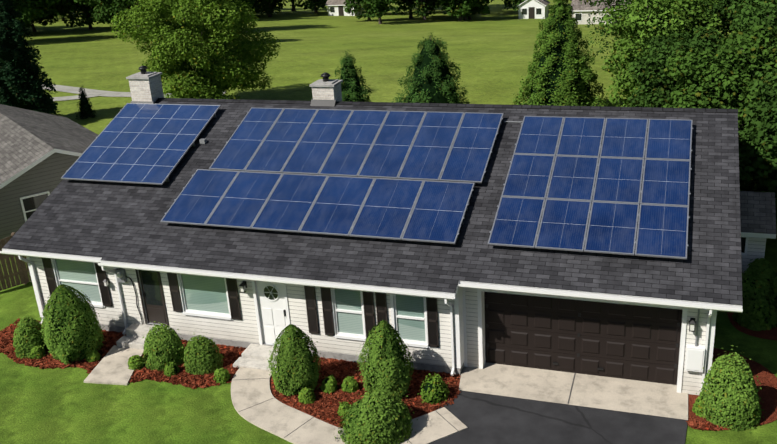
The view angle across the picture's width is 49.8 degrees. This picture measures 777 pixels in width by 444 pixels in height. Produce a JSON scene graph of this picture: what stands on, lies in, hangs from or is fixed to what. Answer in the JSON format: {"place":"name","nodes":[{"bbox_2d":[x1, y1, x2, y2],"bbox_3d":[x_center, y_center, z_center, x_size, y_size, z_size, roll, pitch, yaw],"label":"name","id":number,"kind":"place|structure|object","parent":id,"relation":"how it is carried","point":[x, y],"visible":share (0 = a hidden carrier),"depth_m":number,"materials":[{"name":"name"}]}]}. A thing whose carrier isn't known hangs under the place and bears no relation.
{"place":"outdoors","nodes":[
{"label":"outdoors","id":0,"kind":"place"},
{"bbox_2d":[0,104,97,257],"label":"neighbour house","id":1,"kind":"structure","parent":0,"point":[40,153],"depth_m":30.84,"materials":[{"name":"beige"}]},
{"bbox_2d":[126,65,163,103],"bbox_3d":[-8.511,-4.647,29.430,0.920,1.717,0.840,4,23,18],"label":"chimney","id":2,"kind":"object","parent":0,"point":[144,85],"visible":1,"depth_m":29.10,"materials":[{"name":"stone"}]},
{"bbox_2d":[338,6,343,15],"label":"door","id":3,"kind":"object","parent":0,"point":[340,10],"visible":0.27,"depth_m":146.06,"materials":[{"name":"brown wood"}]},
{"bbox_2d":[231,367,467,443],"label":"front path","id":4,"kind":"structure","parent":0,"point":[255,402],"depth_m":19.68,"materials":[{"name":"concrete"}]},
{"bbox_2d":[0,0,776,443],"bbox_3d":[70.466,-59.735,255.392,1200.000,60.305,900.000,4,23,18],"label":"lawn","id":5,"kind":"structure","parent":0,"point":[492,52],"depth_m":54.52,"materials":[{"name":"green plant"}]},
{"bbox_2d":[0,232,31,290],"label":"side fence","id":6,"kind":"object","parent":5,"relation":"on","point":[22,272],"visible":0.17,"depth_m":27.73,"materials":[{"name":"brown wood"}]},
{"bbox_2d":[9,0,43,26],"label":"tree","id":7,"kind":"object","parent":5,"relation":"on","point":[23,6],"visible":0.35,"depth_m":99.03,"materials":[{"name":"green plant"}]},
{"bbox_2d":[0,0,60,115],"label":"dark spruce tree","id":8,"kind":"object","parent":5,"relation":"on","point":[22,84],"visible":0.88,"depth_m":47.06,"materials":[{"name":"green plant"}]},
{"bbox_2d":[22,0,58,31],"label":"tree","id":9,"kind":"object","parent":5,"relation":"on","point":[50,17],"visible":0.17,"depth_m":121.83,"materials":[{"name":"green plant"}]},
{"bbox_2d":[22,0,59,35],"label":"tree","id":10,"kind":"object","parent":5,"relation":"on","point":[41,2],"visible":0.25,"depth_m":113.83,"materials":[{"name":"green plant"}]},
{"bbox_2d":[47,5,74,20],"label":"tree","id":11,"kind":"object","parent":5,"relation":"on","point":[57,13],"visible":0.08,"depth_m":149.62,"materials":[{"name":"green plant"}]},
{"bbox_2d":[50,0,108,29],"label":"tree","id":12,"kind":"object","parent":5,"relation":"on","point":[83,13],"visible":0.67,"depth_m":119.74,"materials":[{"name":"green plant"}]},
{"bbox_2d":[75,86,96,119],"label":"evergreen tree","id":13,"kind":"object","parent":5,"relation":"on","point":[86,110],"visible":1,"depth_m":50.29,"materials":[{"name":"green plant"}]},
{"bbox_2d":[74,0,149,29],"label":"tree","id":14,"kind":"object","parent":5,"relation":"on","point":[103,15],"visible":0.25,"depth_m":110.26,"materials":[{"name":"green plant"}]},
{"bbox_2d":[83,345,142,384],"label":"side path","id":15,"kind":"structure","parent":5,"relation":"on","point":[111,367],"depth_m":22.50,"materials":[{"name":"concrete"}]},
{"bbox_2d":[85,0,149,27],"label":"tree","id":16,"kind":"object","parent":5,"relation":"on","point":[123,5],"visible":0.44,"depth_m":103.17,"materials":[{"name":"green plant"}]},
{"bbox_2d":[43,84,224,100],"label":"park footpath","id":17,"kind":"structure","parent":5,"relation":"on","point":[89,92],"depth_m":57.47,"materials":[{"name":"concrete"}]},
{"bbox_2d":[110,0,280,98],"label":"tree","id":18,"kind":"object","parent":5,"relation":"on","point":[219,25],"visible":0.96,"depth_m":48.47,"materials":[{"name":"green plant"}]},
{"bbox_2d":[169,0,238,28],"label":"tree","id":19,"kind":"object","parent":5,"relation":"on","point":[223,0],"visible":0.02,"depth_m":89.79,"materials":[{"name":"green plant"}]},
{"bbox_2d":[233,0,255,11],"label":"tree","id":20,"kind":"object","parent":5,"relation":"on","point":[251,2],"visible":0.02,"depth_m":112.84,"materials":[{"name":"green plant"}]},
{"bbox_2d":[250,0,285,16],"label":"tree","id":21,"kind":"object","parent":5,"relation":"on","point":[267,7],"visible":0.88,"depth_m":144.29,"materials":[{"name":"green plant"}]},
{"bbox_2d":[285,0,300,10],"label":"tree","id":22,"kind":"object","parent":5,"relation":"on","point":[293,8],"visible":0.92,"depth_m":165.89,"materials":[{"name":"green plant"}]},
{"bbox_2d":[298,0,326,13],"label":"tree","id":23,"kind":"object","parent":5,"relation":"on","point":[313,5],"visible":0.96,"depth_m":152.85,"materials":[{"name":"green plant"}]},
{"bbox_2d":[325,0,361,15],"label":"house","id":24,"kind":"structure","parent":5,"relation":"on","point":[332,6],"depth_m":146.34,"materials":[{"name":"white"}]},
{"bbox_2d":[335,50,370,101],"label":"spruce tree","id":25,"kind":"object","parent":5,"relation":"on","point":[352,87],"visible":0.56,"depth_m":44.86,"materials":[{"name":"green plant"}]},
{"bbox_2d":[343,0,381,20],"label":"tree","id":26,"kind":"object","parent":5,"relation":"on","point":[352,5],"visible":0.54,"depth_m":128.69,"materials":[{"name":"green plant"}]},
{"bbox_2d":[0,318,730,430],"bbox_3d":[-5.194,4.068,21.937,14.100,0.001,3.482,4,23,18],"label":"mulch bed","id":27,"kind":"object","parent":5,"relation":"on","point":[456,386],"visible":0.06,"depth_m":21.15,"materials":[{"name":"brown wood"}]},
{"bbox_2d":[13,312,46,358],"bbox_3d":[-10.185,3.109,23.548,0.995,1.231,1.057,4,23,18],"label":"round shrub","id":28,"kind":"object","parent":27,"relation":"on","point":[26,338],"visible":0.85,"depth_m":23.31,"materials":[{"name":"green plant"}]},
{"bbox_2d":[29,345,45,359],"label":"plant","id":29,"kind":"object","parent":27,"relation":"on","point":[37,352],"visible":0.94,"depth_m":23.28,"materials":[{"name":"green plant"}]},
{"bbox_2d":[36,284,104,364],"bbox_3d":[-8.843,2.681,23.130,1.688,2.160,1.816,-18,25,-32],"label":"cone shrub","id":30,"kind":"object","parent":27,"relation":"on","point":[71,328],"visible":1,"depth_m":22.66,"materials":[{"name":"green plant"}]},
{"bbox_2d":[85,348,100,362],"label":"plant","id":31,"kind":"object","parent":27,"relation":"on","point":[92,354],"visible":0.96,"depth_m":22.94,"materials":[{"name":"green plant"}]},
{"bbox_2d":[127,355,145,370],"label":"plant","id":32,"kind":"object","parent":27,"relation":"on","point":[135,362],"visible":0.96,"depth_m":22.43,"materials":[{"name":"green plant"}]},
{"bbox_2d":[116,323,172,349],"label":"porch step","id":33,"kind":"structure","parent":27,"relation":"on","point":[133,338],"depth_m":23.69,"materials":[{"name":"concrete"}]},
{"bbox_2d":[142,321,185,370],"bbox_3d":[-6.112,3.266,22.608,1.295,1.142,1.308,4,23,18],"label":"round shrub","id":34,"kind":"object","parent":27,"relation":"on","point":[163,346],"visible":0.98,"depth_m":22.35,"materials":[{"name":"green plant"}]},
{"bbox_2d":[163,362,179,376],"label":"plant","id":35,"kind":"object","parent":27,"relation":"on","point":[170,368],"visible":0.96,"depth_m":22.03,"materials":[{"name":"green plant"}]},
{"bbox_2d":[181,334,223,374],"bbox_3d":[-4.980,3.407,22.214,1.148,1.035,0.984,4,23,18],"label":"round shrub","id":36,"kind":"object","parent":27,"relation":"on","point":[203,354],"visible":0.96,"depth_m":21.99,"materials":[{"name":"green plant"}]},
{"bbox_2d":[214,367,230,383],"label":"plant","id":37,"kind":"object","parent":27,"relation":"on","point":[222,375],"visible":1,"depth_m":21.54,"materials":[{"name":"green plant"}]},
{"bbox_2d":[233,344,278,372],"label":"steps","id":38,"kind":"structure","parent":27,"relation":"on","point":[255,356],"depth_m":22.41,"materials":[{"name":"concrete"}]},
{"bbox_2d":[267,324,323,395],"bbox_3d":[-2.357,3.349,20.847,1.390,1.807,1.310,4,23,18],"label":"cone shrub","id":39,"kind":"object","parent":27,"relation":"on","point":[296,368],"visible":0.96,"depth_m":20.51,"materials":[{"name":"green plant"}]},
{"bbox_2d":[298,387,315,404],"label":"plant","id":40,"kind":"object","parent":27,"relation":"on","point":[306,396],"visible":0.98,"depth_m":20.41,"materials":[{"name":"green plant"}]},
{"bbox_2d":[320,375,337,393],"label":"plant","id":41,"kind":"object","parent":27,"relation":"on","point":[329,385],"visible":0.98,"depth_m":20.81,"materials":[{"name":"green plant"}]},
{"bbox_2d":[337,401,349,415],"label":"plant","id":42,"kind":"object","parent":27,"relation":"on","point":[342,408],"visible":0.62,"depth_m":19.85,"materials":[{"name":"green plant"}]},
{"bbox_2d":[341,376,358,392],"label":"plant","id":43,"kind":"object","parent":27,"relation":"on","point":[350,384],"visible":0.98,"depth_m":20.79,"materials":[{"name":"green plant"}]},
{"bbox_2d":[334,385,417,443],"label":"round shrub","id":44,"kind":"object","parent":27,"relation":"on","point":[372,417],"visible":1,"depth_m":18.67,"materials":[{"name":"green plant"}]},
{"bbox_2d":[356,320,413,398],"bbox_3d":[-0.072,3.281,20.392,1.417,1.993,1.401,4,23,18],"label":"cone shrub","id":45,"kind":"object","parent":27,"relation":"on","point":[387,364],"visible":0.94,"depth_m":20.07,"materials":[{"name":"green plant"}]},
{"bbox_2d":[418,373,451,405],"bbox_3d":[1.107,3.988,20.269,0.802,0.657,0.737,4,23,18],"label":"plant","id":46,"kind":"object","parent":27,"relation":"on","point":[434,389],"visible":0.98,"depth_m":20.13,"materials":[{"name":"green plant"}]},
{"bbox_2d":[30,257,710,394],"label":"house walls","id":47,"kind":"structure","parent":5,"relation":"on","point":[243,332],"depth_m":22.24,"materials":[{"name":"white plastic"}]},
{"bbox_2d":[103,278,109,286],"bbox_3d":[-8.031,1.712,23.817,0.128,0.228,0.172,4,23,18],"label":"wall lantern","id":48,"kind":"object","parent":47,"relation":"attached to","point":[106,282],"depth_m":23.79,"materials":[{"name":"black plastic"}]},
{"bbox_2d":[115,268,142,323],"bbox_3d":[-7.388,2.043,23.723,0.541,2.252,0.170,4,23,18],"label":"electric meter","id":49,"kind":"object","parent":47,"relation":"attached to","point":[121,276],"visible":0.92,"depth_m":23.56,"materials":[{"name":"grey metal"}]},
{"bbox_2d":[135,269,290,345],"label":"front doors","id":50,"kind":"structure","parent":47,"relation":"in","point":[273,308],"depth_m":22.72,"materials":[{"name":"white wood"}]},
{"bbox_2d":[239,281,246,292],"bbox_3d":[-3.872,1.720,22.293,0.160,0.285,0.215,4,23,18],"label":"wall lantern","id":51,"kind":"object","parent":47,"relation":"attached to","point":[243,285],"depth_m":22.25,"materials":[{"name":"black plastic"}]},
{"bbox_2d":[26,256,716,378],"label":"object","id":52,"kind":"structure","parent":47,"relation":"attached to","point":[415,320],"depth_m":21.87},
{"bbox_2d":[2,101,742,306],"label":"house roof","id":53,"kind":"structure","parent":47,"relation":"on","point":[115,222],"depth_m":21.97,"materials":[{"name":"grey"}]},
{"bbox_2d":[61,103,220,184],"bbox_3d":[-7.942,-2.607,27.114,3.744,1.521,3.964,4,23,18],"label":"solar array","id":54,"kind":"object","parent":53,"relation":"on","point":[142,143],"visible":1,"depth_m":26.95,"materials":[{"name":"blue glass"}]},
{"bbox_2d":[131,99,336,106],"bbox_3d":[-5.382,-4.019,28.280,7.750,0.308,0.570,4,23,18],"label":"chimney flashing","id":55,"kind":"object","parent":53,"relation":"on","point":[316,102],"visible":0.57,"depth_m":27.31,"materials":[{"name":"grey"}]},
{"bbox_2d":[160,169,474,243],"bbox_3d":[-2.056,-0.499,23.158,8.634,0.916,2.273,4,23,18],"label":"solar array","id":56,"kind":"object","parent":53,"relation":"on","point":[410,210],"visible":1,"depth_m":22.99,"materials":[{"name":"blue glass"}]},
{"bbox_2d":[310,72,342,101],"bbox_3d":[-2.025,-4.247,27.548,0.860,1.358,0.760,4,23,18],"label":"chimney","id":57,"kind":"object","parent":53,"relation":"on","point":[325,88],"visible":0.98,"depth_m":27.25,"materials":[{"name":"stone"}]},
{"bbox_2d":[209,107,503,182],"bbox_3d":[-0.997,-2.400,25.081,8.444,1.179,3.090,4,23,18],"label":"solar array","id":58,"kind":"object","parent":53,"relation":"on","point":[436,146],"visible":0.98,"depth_m":24.92,"materials":[{"name":"blue glass"}]},
{"bbox_2d":[199,121,522,143],"bbox_3d":[-1.019,-2.747,25.734,10.209,0.581,0.165,1,22,11],"label":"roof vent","id":59,"kind":"object","parent":53,"relation":"attached to","point":[202,141],"visible":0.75,"depth_m":25.74,"materials":[{"name":"grey metal"}]},
{"bbox_2d":[0,249,742,390],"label":"house gutters","id":60,"kind":"object","parent":53,"relation":"attached to","point":[445,297],"visible":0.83,"depth_m":20.62,"materials":[{"name":"white metal"}]},
{"bbox_2d":[157,98,737,112],"bbox_3d":[0.382,-3.764,26.628,19.920,0.080,0.335,4,23,18],"label":"roof ridge cap","id":61,"kind":"object","parent":53,"relation":"on","point":[657,109],"visible":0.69,"depth_m":25.76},
{"bbox_2d":[488,116,692,258],"bbox_3d":[5.435,-1.119,21.947,4.724,1.963,5.233,4,23,18],"label":"solar array","id":62,"kind":"object","parent":53,"relation":"on","point":[613,216],"visible":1,"depth_m":21.65,"materials":[{"name":"blue glass"}]},
{"bbox_2d":[477,289,687,392],"bbox_3d":[4.633,2.785,20.423,4.900,2.350,0.370,4,23,18],"label":"door frame","id":63,"kind":"structure","parent":47,"relation":"attached to","point":[629,341],"depth_m":20.51,"materials":[{"name":"white"}]},
{"bbox_2d":[689,318,695,331],"bbox_3d":[6.937,2.337,19.099,0.160,0.285,0.215,4,23,18],"label":"wall lantern","id":64,"kind":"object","parent":47,"relation":"attached to","point":[692,322],"depth_m":19.04,"materials":[{"name":"black plastic"}]},
{"bbox_2d":[685,309,704,371],"bbox_3d":[7.078,2.582,19.192,0.400,1.896,0.138,4,23,18],"label":"inverter box","id":65,"kind":"object","parent":47,"relation":"attached to","point":[695,355],"visible":0.85,"depth_m":19.34,"materials":[{"name":"white metal"}]},
{"bbox_2d":[361,0,399,23],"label":"tree","id":66,"kind":"object","parent":5,"relation":"on","point":[378,7],"visible":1,"depth_m":121.22,"materials":[{"name":"green plant"}]},
{"bbox_2d":[392,0,429,18],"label":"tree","id":67,"kind":"object","parent":5,"relation":"on","point":[404,10],"visible":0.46,"depth_m":135.22,"materials":[{"name":"green plant"}]},
{"bbox_2d":[396,0,441,19],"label":"tree","id":68,"kind":"object","parent":5,"relation":"on","point":[425,5],"visible":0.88,"depth_m":129.64,"materials":[{"name":"green plant"}]},
{"bbox_2d":[406,0,447,12],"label":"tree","id":69,"kind":"object","parent":5,"relation":"on","point":[426,9],"visible":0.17,"depth_m":146.61,"materials":[{"name":"green plant"}]},
{"bbox_2d":[391,32,469,103],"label":"spruce tree","id":70,"kind":"object","parent":5,"relation":"on","point":[432,80],"visible":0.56,"depth_m":42.94,"materials":[{"name":"green plant"}]},
{"bbox_2d":[443,0,480,20],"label":"tree","id":71,"kind":"object","parent":5,"relation":"on","point":[472,8],"visible":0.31,"depth_m":125.52,"materials":[{"name":"green plant"}]},
{"bbox_2d":[437,0,493,19],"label":"tree","id":72,"kind":"object","parent":5,"relation":"on","point":[464,7],"visible":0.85,"depth_m":124.86,"materials":[{"name":"green plant"}]},
{"bbox_2d":[461,2,489,19],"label":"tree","id":73,"kind":"object","parent":5,"relation":"on","point":[484,9],"visible":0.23,"depth_m":126.87,"materials":[{"name":"green plant"}]},
{"bbox_2d":[502,0,524,10],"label":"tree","id":74,"kind":"object","parent":5,"relation":"on","point":[508,3],"visible":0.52,"depth_m":140.76,"materials":[{"name":"green plant"}]},
{"bbox_2d":[513,0,612,106],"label":"conifer tree","id":75,"kind":"object","parent":5,"relation":"on","point":[563,75],"visible":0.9,"depth_m":42.43,"materials":[{"name":"green plant"}]},
{"bbox_2d":[571,0,631,23],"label":"house","id":76,"kind":"structure","parent":5,"relation":"on","point":[581,11],"depth_m":111.30,"materials":[{"name":"white"}]},
{"bbox_2d":[579,0,718,58],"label":"tree","id":77,"kind":"object","parent":5,"relation":"on","point":[616,3],"visible":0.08,"depth_m":50.75,"materials":[{"name":"green plant"}]},
{"bbox_2d":[599,0,721,106],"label":"tree","id":78,"kind":"object","parent":5,"relation":"on","point":[655,18],"visible":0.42,"depth_m":38.66,"materials":[{"name":"green plant"}]},
{"bbox_2d":[628,27,724,107],"bbox_3d":[12.677,-5.406,35.861,4.534,5.804,4.911,-15,24,-27],"label":"tree","id":79,"kind":"object","parent":5,"relation":"on","point":[658,84],"visible":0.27,"depth_m":34.83,"materials":[{"name":"green plant"}]},
{"bbox_2d":[661,24,776,139],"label":"tree","id":80,"kind":"object","parent":5,"relation":"on","point":[711,82],"visible":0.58,"depth_m":31.46,"materials":[{"name":"green plant"}]},
{"bbox_2d":[687,348,776,430],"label":"mulch bed","id":81,"kind":"object","parent":5,"relation":"on","point":[767,381],"visible":0.33,"depth_m":19.74,"materials":[{"name":"brown wood"}]},
{"bbox_2d":[692,394,711,416],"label":"plant","id":82,"kind":"object","parent":81,"relation":"on","point":[698,403],"visible":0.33,"depth_m":19.03,"materials":[{"name":"green plant"}]},
{"bbox_2d":[696,345,765,432],"bbox_3d":[7.763,3.530,18.817,1.489,1.774,1.441,-21,27,-37],"label":"round shrub","id":83,"kind":"object","parent":81,"relation":"on","point":[732,398],"visible":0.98,"depth_m":18.52,"materials":[{"name":"green plant"}]},
{"bbox_2d":[691,0,776,46],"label":"tree","id":84,"kind":"object","parent":5,"relation":"on","point":[720,9],"visible":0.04,"depth_m":42.21,"materials":[{"name":"green plant"}]},
{"bbox_2d":[723,0,776,47],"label":"tree","id":85,"kind":"object","parent":5,"relation":"on","point":[731,27],"visible":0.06,"depth_m":38.03,"materials":[{"name":"green plant"}]},
{"bbox_2d":[727,312,776,340],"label":"mulch bed","id":86,"kind":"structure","parent":5,"relation":"on","point":[771,334],"depth_m":22.37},
{"bbox_2d":[732,295,776,330],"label":"bush","id":87,"kind":"object","parent":86,"relation":"on","point":[758,313],"visible":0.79,"depth_m":22.48,"materials":[{"name":"green plant"}]},
{"bbox_2d":[742,268,771,302],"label":"bush","id":88,"kind":"object","parent":86,"relation":"on","point":[754,285],"visible":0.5,"depth_m":23.37,"materials":[{"name":"green plant"}]},
{"bbox_2d":[746,257,776,291],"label":"bush","id":89,"kind":"object","parent":86,"relation":"on","point":[767,273],"visible":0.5,"depth_m":24.05,"materials":[{"name":"green plant"}]},
{"bbox_2d":[732,0,776,48],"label":"tree","id":90,"kind":"object","parent":5,"relation":"on","point":[756,20],"visible":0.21,"depth_m":32.17,"materials":[{"name":"green plant"}]},
{"bbox_2d":[738,69,776,224],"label":"tree","id":91,"kind":"object","parent":5,"relation":"on","point":[757,143],"visible":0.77,"depth_m":27.08,"materials":[{"name":"green plant"}]},
{"bbox_2d":[740,191,775,272],"bbox_3d":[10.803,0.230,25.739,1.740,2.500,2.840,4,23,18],"label":"neighboring house","id":92,"kind":"structure","parent":5,"relation":"on","point":[758,218],"depth_m":24.62,"materials":[{"name":"siding"},{"name":"dark grey shingle"}]},
{"bbox_2d":[529,7,534,18],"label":"door","id":93,"kind":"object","parent":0,"point":[531,12],"visible":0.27,"depth_m":128.01,"materials":[{"name":"brown wood"}]},
{"bbox_2d":[517,0,549,18],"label":"house","id":94,"kind":"structure","parent":0,"point":[541,9],"depth_m":127.90,"materials":[{"name":"white paint"}]},
{"bbox_2d":[430,390,687,443],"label":"asphalt driveway","id":95,"kind":"structure","parent":0,"point":[489,418],"depth_m":19.02,"materials":[{"name":"grey asphalt"}]},
{"bbox_2d":[459,363,687,419],"bbox_3d":[4.434,4.050,20.426,5.440,0.050,1.480,4,23,18],"label":"concrete apron","id":96,"kind":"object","parent":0,"point":[635,396],"depth_m":20.30,"materials":[{"name":"concrete"}]},
{"bbox_2d":[567,373,575,403],"bbox_3d":[4.468,4.033,20.384,0.030,0.001,1.440,4,23,18],"label":"concrete joint","id":97,"kind":"object","parent":96,"relation":"on","point":[571,388],"depth_m":20.32,"materials":[{"name":"grey concrete"}]}
]}

